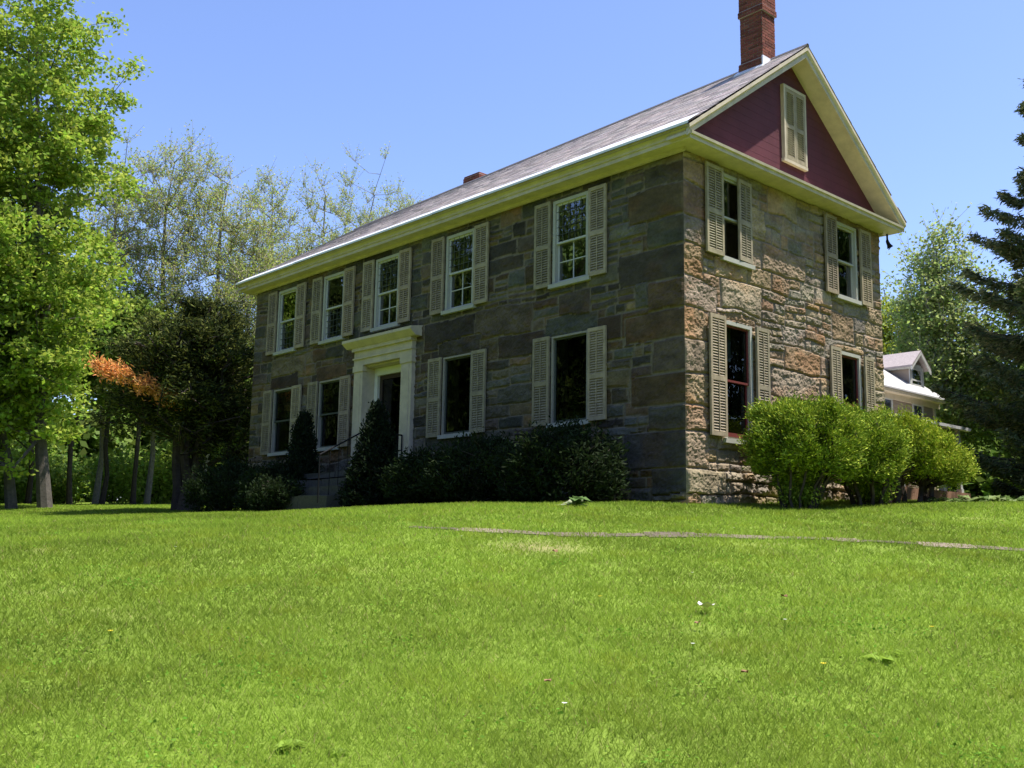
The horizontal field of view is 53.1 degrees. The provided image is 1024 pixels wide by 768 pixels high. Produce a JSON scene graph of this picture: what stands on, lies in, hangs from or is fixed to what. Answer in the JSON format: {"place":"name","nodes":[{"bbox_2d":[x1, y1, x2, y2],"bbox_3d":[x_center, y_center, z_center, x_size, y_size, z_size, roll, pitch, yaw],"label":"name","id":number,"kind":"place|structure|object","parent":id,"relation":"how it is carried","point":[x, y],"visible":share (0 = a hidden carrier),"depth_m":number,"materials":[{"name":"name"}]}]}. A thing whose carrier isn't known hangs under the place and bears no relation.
{"place":"outdoors","nodes":[
{"label":"outdoors","id":0,"kind":"place"},
{"bbox_2d":[0,499,1023,767],"bbox_3d":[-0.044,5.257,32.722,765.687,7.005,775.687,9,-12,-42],"label":"lawn","id":1,"kind":"structure","parent":0,"point":[680,629],"depth_m":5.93,"materials":[{"name":"green plant"}]},
{"bbox_2d":[0,443,55,503],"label":"woodland bush","id":2,"kind":"object","parent":1,"relation":"on","point":[2,499],"visible":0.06,"depth_m":47.62,"materials":[{"name":"green plant"}]},
{"bbox_2d":[0,436,59,503],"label":"woodland bush","id":3,"kind":"object","parent":1,"relation":"on","point":[21,482],"visible":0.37,"depth_m":46.26,"materials":[{"name":"green plant"}]},
{"bbox_2d":[0,130,91,508],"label":"maple tree","id":4,"kind":"object","parent":1,"relation":"on","point":[7,292],"visible":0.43,"depth_m":34.26,"materials":[{"name":"green plant"}]},
{"bbox_2d":[33,447,86,503],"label":"woodland bush","id":5,"kind":"object","parent":1,"relation":"on","point":[74,468],"visible":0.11,"depth_m":49.49,"materials":[{"name":"green plant"}]},
{"bbox_2d":[34,445,94,503],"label":"woodland bush","id":6,"kind":"object","parent":1,"relation":"on","point":[63,479],"visible":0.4,"depth_m":48.91,"materials":[{"name":"green plant"}]},
{"bbox_2d":[24,276,108,503],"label":"tree","id":7,"kind":"object","parent":1,"relation":"on","point":[28,495],"visible":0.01,"depth_m":42.17,"materials":[{"name":"green plant"}]},
{"bbox_2d":[53,471,89,501],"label":"woodland bush","id":8,"kind":"object","parent":1,"relation":"on","point":[84,491],"visible":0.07,"depth_m":54.56,"materials":[{"name":"green plant"}]},
{"bbox_2d":[0,0,155,507],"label":"maple tree","id":9,"kind":"object","parent":1,"relation":"on","point":[36,154],"visible":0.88,"depth_m":34.89,"materials":[{"name":"green plant"}]},
{"bbox_2d":[78,442,148,503],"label":"woodland bush","id":10,"kind":"object","parent":1,"relation":"on","point":[118,479],"visible":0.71,"depth_m":47.66,"materials":[{"name":"green plant"}]},
{"bbox_2d":[66,265,164,504],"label":"tree","id":11,"kind":"object","parent":1,"relation":"on","point":[69,497],"visible":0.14,"depth_m":43.35,"materials":[{"name":"green plant"}]},
{"bbox_2d":[61,276,172,503],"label":"tree","id":12,"kind":"object","parent":1,"relation":"on","point":[102,499],"visible":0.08,"depth_m":45.24,"materials":[{"name":"green plant"}]},
{"bbox_2d":[63,124,176,503],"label":"budding tree","id":13,"kind":"object","parent":1,"relation":"on","point":[118,208],"visible":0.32,"depth_m":47.37,"materials":[{"name":"green plant"}]},
{"bbox_2d":[91,292,181,504],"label":"tree","id":14,"kind":"object","parent":1,"relation":"on","point":[136,459],"visible":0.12,"depth_m":44.81,"materials":[{"name":"green plant"}]},
{"bbox_2d":[119,447,172,503],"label":"woodland bush","id":15,"kind":"object","parent":1,"relation":"on","point":[155,483],"visible":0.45,"depth_m":49.99,"materials":[{"name":"green plant"}]},
{"bbox_2d":[123,444,172,502],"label":"woodland bush","id":16,"kind":"object","parent":1,"relation":"on","point":[167,468],"visible":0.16,"depth_m":51.03,"materials":[{"name":"green plant"}]},
{"bbox_2d":[103,120,227,503],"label":"budding tree","id":17,"kind":"object","parent":1,"relation":"on","point":[162,210],"visible":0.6,"depth_m":47.96,"materials":[{"name":"green plant"}]},
{"bbox_2d":[82,288,255,510],"bbox_3d":[-9.090,0.606,29.968,6.366,6.436,5.765,1,-9,-1],"label":"maple tree","id":18,"kind":"object","parent":1,"relation":"on","point":[190,372],"visible":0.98,"depth_m":28.86,"materials":[{"name":"green plant"}]},
{"bbox_2d":[152,137,289,493],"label":"budding tree","id":19,"kind":"object","parent":1,"relation":"on","point":[218,284],"visible":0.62,"depth_m":49.18,"materials":[{"name":"green plant"}]},
{"bbox_2d":[180,454,264,511],"bbox_3d":[-7.043,2.498,25.611,2.292,1.518,2.865,9,-12,-42],"label":"spreading yew","id":20,"kind":"object","parent":1,"relation":"on","point":[219,487],"visible":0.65,"depth_m":25.16,"materials":[{"name":"green plant"}]},
{"bbox_2d":[195,210,295,451],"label":"budding tree","id":21,"kind":"object","parent":1,"relation":"on","point":[233,239],"visible":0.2,"depth_m":50.54,"materials":[{"name":"green plant"}]},
{"bbox_2d":[231,456,294,510],"bbox_3d":[-5.569,2.350,24.097,2.054,1.369,2.244,9,-12,-42],"label":"spreading yew","id":22,"kind":"object","parent":1,"relation":"on","point":[272,469],"visible":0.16,"depth_m":23.72,"materials":[{"name":"green plant"}]},
{"bbox_2d":[212,157,323,330],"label":"budding tree","id":23,"kind":"object","parent":1,"relation":"on","point":[276,206],"visible":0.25,"depth_m":54.91,"materials":[{"name":"green plant"}]},
{"bbox_2d":[244,470,306,511],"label":"spreading yew","id":24,"kind":"object","parent":1,"relation":"on","point":[269,492],"visible":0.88,"depth_m":21.95,"materials":[{"name":"green plant"}]},
{"bbox_2d":[274,738,309,751],"bbox_3d":[-0.950,1.536,4.343,0.135,0.052,0.138,-1,-9,14],"label":"lawn weed","id":25,"kind":"object","parent":1,"relation":"on","point":[281,746],"visible":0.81,"depth_m":4.34,"materials":[{"name":"green plant"}]},
{"bbox_2d":[279,409,324,480],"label":"arborvitae","id":26,"kind":"object","parent":1,"relation":"on","point":[300,461],"visible":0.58,"depth_m":23.29,"materials":[{"name":"green plant"}]},
{"bbox_2d":[277,153,364,260],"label":"budding tree","id":27,"kind":"object","parent":1,"relation":"on","point":[308,204],"visible":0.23,"depth_m":56.86,"materials":[{"name":"green plant"}]},
{"bbox_2d":[277,470,378,510],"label":"stone steps","id":28,"kind":"structure","parent":1,"relation":"on","point":[308,499],"depth_m":21.51,"materials":[{"name":"grey stone"}]},
{"bbox_2d":[317,432,402,502],"bbox_3d":[-3.166,1.754,21.530,2.082,1.566,0.036,9,-12,-42],"label":"iron railing","id":29,"kind":"object","parent":28,"relation":"on","point":[401,435],"visible":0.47,"depth_m":21.12,"materials":[{"name":"black metal"}]},
{"bbox_2d":[326,748,348,756],"bbox_3d":[-0.727,1.552,4.309,0.106,0.037,0.074,6,-10,-28],"label":"lawn weed","id":30,"kind":"object","parent":1,"relation":"on","point":[333,751],"visible":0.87,"depth_m":4.30,"materials":[{"name":"green plant"}]},
{"bbox_2d":[315,138,400,243],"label":"budding tree","id":31,"kind":"object","parent":1,"relation":"on","point":[368,216],"visible":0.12,"depth_m":61.33,"materials":[{"name":"green plant"}]},
{"bbox_2d":[332,398,400,507],"bbox_3d":[-2.751,1.390,20.510,1.571,2.277,1.546,3,-9,-13],"label":"arborvitae","id":32,"kind":"object","parent":1,"relation":"on","point":[376,450],"visible":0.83,"depth_m":20.25,"materials":[{"name":"green plant"}]},
{"bbox_2d":[353,175,432,224],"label":"budding tree","id":33,"kind":"object","parent":1,"relation":"on","point":[402,205],"visible":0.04,"depth_m":64.27,"materials":[{"name":"green plant"}]},
{"bbox_2d":[376,442,469,504],"bbox_3d":[-1.726,1.759,19.786,1.844,1.305,1.894,9,-12,-42],"label":"spreading yew","id":34,"kind":"object","parent":1,"relation":"on","point":[402,474],"visible":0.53,"depth_m":19.37,"materials":[{"name":"green plant"}]},
{"bbox_2d":[409,427,529,502],"bbox_3d":[-0.568,1.536,18.795,2.130,1.455,2.737,9,-12,-42],"label":"spreading yew","id":35,"kind":"object","parent":1,"relation":"on","point":[458,462],"visible":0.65,"depth_m":18.39,"materials":[{"name":"green plant"}]},
{"bbox_2d":[2,394,1022,501],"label":"wood","id":36,"kind":"object","parent":1,"relation":"on","point":[88,444],"visible":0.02,"depth_m":54.06,"materials":[{"name":"green plant"}]},
{"bbox_2d":[481,411,634,502],"bbox_3d":[0.808,1.264,17.212,2.247,1.582,2.905,9,-12,-42],"label":"spreading yew","id":37,"kind":"object","parent":1,"relation":"on","point":[553,454],"visible":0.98,"depth_m":16.67,"materials":[{"name":"green plant"}]},
{"bbox_2d":[235,0,906,503],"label":"stone house","id":38,"kind":"structure","parent":1,"relation":"on","point":[669,290],"depth_m":19.92,"materials":[{"name":"grey stone"}]},
{"bbox_2d":[267,387,291,456],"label":"window","id":39,"kind":"structure","parent":38,"relation":"in","point":[282,397],"depth_m":26.61,"materials":[{"name":"black glass"}]},
{"bbox_2d":[273,286,296,355],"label":"window","id":40,"kind":"structure","parent":38,"relation":"in","point":[282,294],"depth_m":27.12,"materials":[{"name":"white paint"}]},
{"bbox_2d":[313,378,339,451],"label":"window","id":41,"kind":"structure","parent":38,"relation":"in","point":[328,403],"depth_m":24.98,"materials":[{"name":"black glass"}]},
{"bbox_2d":[318,271,344,344],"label":"window","id":42,"kind":"structure","parent":38,"relation":"in","point":[325,339],"depth_m":25.50,"materials":[{"name":"white paint"}]},
{"bbox_2d":[370,253,399,332],"bbox_3d":[-2.847,-2.101,23.658,0.225,1.728,1.067,9,-12,-42],"label":"window","id":43,"kind":"structure","parent":38,"relation":"in","point":[379,280],"depth_m":23.85,"materials":[{"name":"white paint"}]},
{"bbox_2d":[379,372,400,455],"bbox_3d":[-2.680,0.882,23.380,0.050,2.278,1.192,9,-12,-42],"label":"door","id":44,"kind":"structure","parent":38,"relation":"in","point":[389,384],"depth_m":23.54,"materials":[{"name":"paint"}]},
{"bbox_2d":[437,353,472,438],"bbox_3d":[-1.114,0.260,21.332,0.225,1.735,1.067,9,-12,-42],"label":"window","id":45,"kind":"structure","parent":38,"relation":"in","point":[457,368],"depth_m":21.39,"materials":[{"name":"black glass"}]},
{"bbox_2d":[441,228,476,315],"bbox_3d":[-1.068,-2.371,21.744,0.225,1.728,1.067,9,-12,-42],"label":"window","id":46,"kind":"structure","parent":38,"relation":"in","point":[450,245],"depth_m":21.92,"materials":[{"name":"white paint"}]},
{"bbox_2d":[546,330,591,427],"bbox_3d":[1.095,-0.075,18.956,0.225,1.735,1.067,9,-12,-42],"label":"window","id":47,"kind":"structure","parent":38,"relation":"in","point":[568,351],"depth_m":19.00,"materials":[{"name":"black glass"}]},
{"bbox_2d":[548,191,590,289],"bbox_3d":[1.140,-2.705,19.369,0.225,1.728,1.067,9,-12,-42],"label":"window","id":48,"kind":"structure","parent":38,"relation":"in","point":[557,205],"depth_m":19.51,"materials":[{"name":"white paint"}]},
{"bbox_2d":[719,173,754,270],"bbox_3d":[3.986,-2.916,18.442,0.980,1.630,0.225,9,-12,-42],"label":"window","id":49,"kind":"structure","parent":38,"relation":"in","point":[728,179],"depth_m":18.44,"materials":[{"name":"beige wood"}]},
{"bbox_2d":[723,320,753,444],"bbox_3d":[3.936,-0.005,17.985,0.980,2.154,0.225,9,-12,-42],"label":"window","id":50,"kind":"structure","parent":38,"relation":"in","point":[739,336],"depth_m":18.08,"materials":[{"name":"black glass"}]},
{"bbox_2d":[780,83,807,171],"bbox_3d":[5.519,-5.012,20.054,0.830,1.570,0.075,9,-12,-42],"label":"attic window","id":51,"kind":"structure","parent":38,"relation":"in","point":[793,103],"depth_m":20.01,"materials":[{"name":"beige paint"}]},
{"bbox_2d":[835,221,862,305],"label":"window","id":52,"kind":"structure","parent":38,"relation":"in","point":[851,232],"depth_m":21.20,"materials":[{"name":"beige wood"}]},
{"bbox_2d":[842,351,861,408],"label":"window","id":53,"kind":"structure","parent":38,"relation":"in","point":[851,363],"depth_m":20.73,"materials":[{"name":"black glass"}]},
{"bbox_2d":[886,234,892,249],"bbox_3d":[8.146,-3.060,22.105,0.140,0.352,0.138,9,-12,-42],"label":"eaves lamp","id":54,"kind":"object","parent":38,"relation":"attached to","point":[889,245],"visible":1,"depth_m":22.08,"materials":[{"name":"black metal"}]},
{"bbox_2d":[562,496,589,505],"bbox_3d":[0.993,1.732,15.153,0.546,0.154,0.557,9,-12,-42],"label":"hosta","id":55,"kind":"object","parent":1,"relation":"on","point":[575,500],"visible":0.76,"depth_m":15.07,"materials":[{"name":"green plant"}]},
{"bbox_2d":[698,601,714,606],"bbox_3d":[1.391,1.590,7.388,0.092,0.047,0.146,9,-12,-42],"label":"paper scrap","id":56,"kind":"object","parent":1,"relation":"on","point":[707,604],"visible":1,"depth_m":7.36,"materials":[{"name":"plant"}]},
{"bbox_2d":[736,390,875,508],"bbox_3d":[4.868,1.085,16.966,2.460,2.084,2.227,9,-12,-42],"label":"clipped shrub","id":57,"kind":"object","parent":1,"relation":"on","point":[790,458],"visible":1,"depth_m":16.44,"materials":[{"name":"green plant"}]},
{"bbox_2d":[804,397,917,505],"bbox_3d":[5.936,1.190,17.704,2.326,1.932,1.926,9,-12,-42],"label":"clipped shrub","id":58,"kind":"object","parent":1,"relation":"on","point":[888,442],"visible":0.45,"depth_m":17.34,"materials":[{"name":"green plant"}]},
{"bbox_2d":[862,653,895,661],"bbox_3d":[2.189,1.620,6.058,0.157,0.047,0.216,9,-12,-42],"label":"lawn weed","id":59,"kind":"object","parent":1,"relation":"on","point":[887,657],"visible":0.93,"depth_m":6.04,"materials":[{"name":"green plant"}]},
{"bbox_2d":[884,648,904,656],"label":"lawn weed","id":60,"kind":"object","parent":1,"relation":"on","point":[896,651],"visible":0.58,"depth_m":6.23,"materials":[{"name":"green plant"}]},
{"bbox_2d":[880,276,929,354],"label":"maple tree","id":61,"kind":"object","parent":1,"relation":"on","point":[886,328],"visible":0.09,"depth_m":45.12,"materials":[{"name":"green plant"}]},
{"bbox_2d":[868,404,983,503],"bbox_3d":[7.500,1.378,19.368,3.629,1.906,2.206,9,-12,-42],"label":"clipped shrub","id":62,"kind":"object","parent":1,"relation":"on","point":[939,457],"visible":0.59,"depth_m":18.74,"materials":[{"name":"green plant"}]},
{"bbox_2d":[883,350,970,499],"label":"clapboard house","id":63,"kind":"structure","parent":1,"relation":"on","point":[904,380],"depth_m":33.94,"materials":[{"name":"beige paint"}]},
{"bbox_2d":[885,397,892,412],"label":"window","id":64,"kind":"structure","parent":63,"relation":"in","point":[889,402],"depth_m":32.49,"materials":[{"name":"white paint"}]},
{"bbox_2d":[912,404,923,418],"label":"window","id":65,"kind":"structure","parent":63,"relation":"in","point":[914,406],"depth_m":33.81,"materials":[{"name":"white paint"}]},
{"bbox_2d":[926,497,948,502],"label":"hosta","id":66,"kind":"object","parent":1,"relation":"on","point":[934,499],"visible":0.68,"depth_m":18.76,"materials":[{"name":"green plant"}]},
{"bbox_2d":[881,201,1009,490],"bbox_3d":[16.288,-1.390,39.266,5.017,11.949,4.761,3,-9,-15],"label":"birch tree","id":67,"kind":"object","parent":1,"relation":"on","point":[935,305],"visible":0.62,"depth_m":38.59,"materials":[{"name":"green plant"}]},
{"bbox_2d":[947,499,963,502],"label":"hosta","id":68,"kind":"object","parent":1,"relation":"on","point":[951,500],"visible":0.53,"depth_m":18.44,"materials":[{"name":"green plant"}]},
{"bbox_2d":[917,339,995,471],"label":"tree","id":69,"kind":"object","parent":1,"relation":"on","point":[977,441],"depth_m":40.89,"materials":[{"name":"green plant"}]},
{"bbox_2d":[950,495,971,500],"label":"hosta","id":70,"kind":"object","parent":1,"relation":"on","point":[960,497],"visible":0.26,"depth_m":18.86,"materials":[{"name":"green plant"}]},
{"bbox_2d":[930,78,1023,498],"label":"spruce tree","id":71,"kind":"object","parent":1,"relation":"on","point":[997,377],"visible":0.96,"depth_m":26.90,"materials":[{"name":"green plant"}]},
{"bbox_2d":[969,496,988,501],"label":"hosta","id":72,"kind":"object","parent":1,"relation":"on","point":[985,497],"visible":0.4,"depth_m":18.75,"materials":[{"name":"green plant"}]},
{"bbox_2d":[948,260,1023,461],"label":"tree","id":73,"kind":"object","parent":1,"relation":"on","point":[1013,331],"visible":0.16,"depth_m":38.54,"materials":[{"name":"green plant"}]},
{"bbox_2d":[980,495,1014,501],"bbox_3d":[8.767,2.075,18.436,0.620,0.156,0.455,4,-10,-20],"label":"hosta","id":74,"kind":"object","parent":1,"relation":"on","point":[998,498],"visible":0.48,"depth_m":18.41,"materials":[{"name":"green plant"}]},
{"bbox_2d":[0,0,1023,499],"label":"sky","id":75,"kind":"structure","parent":0,"point":[931,90],"materials":[{"name":"blue"}]},
{"bbox_2d":[409,526,1023,551],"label":"path","id":76,"kind":"structure","parent":0,"point":[672,534],"depth_m":11.67,"materials":[{"name":"grey stone"}]}
]}

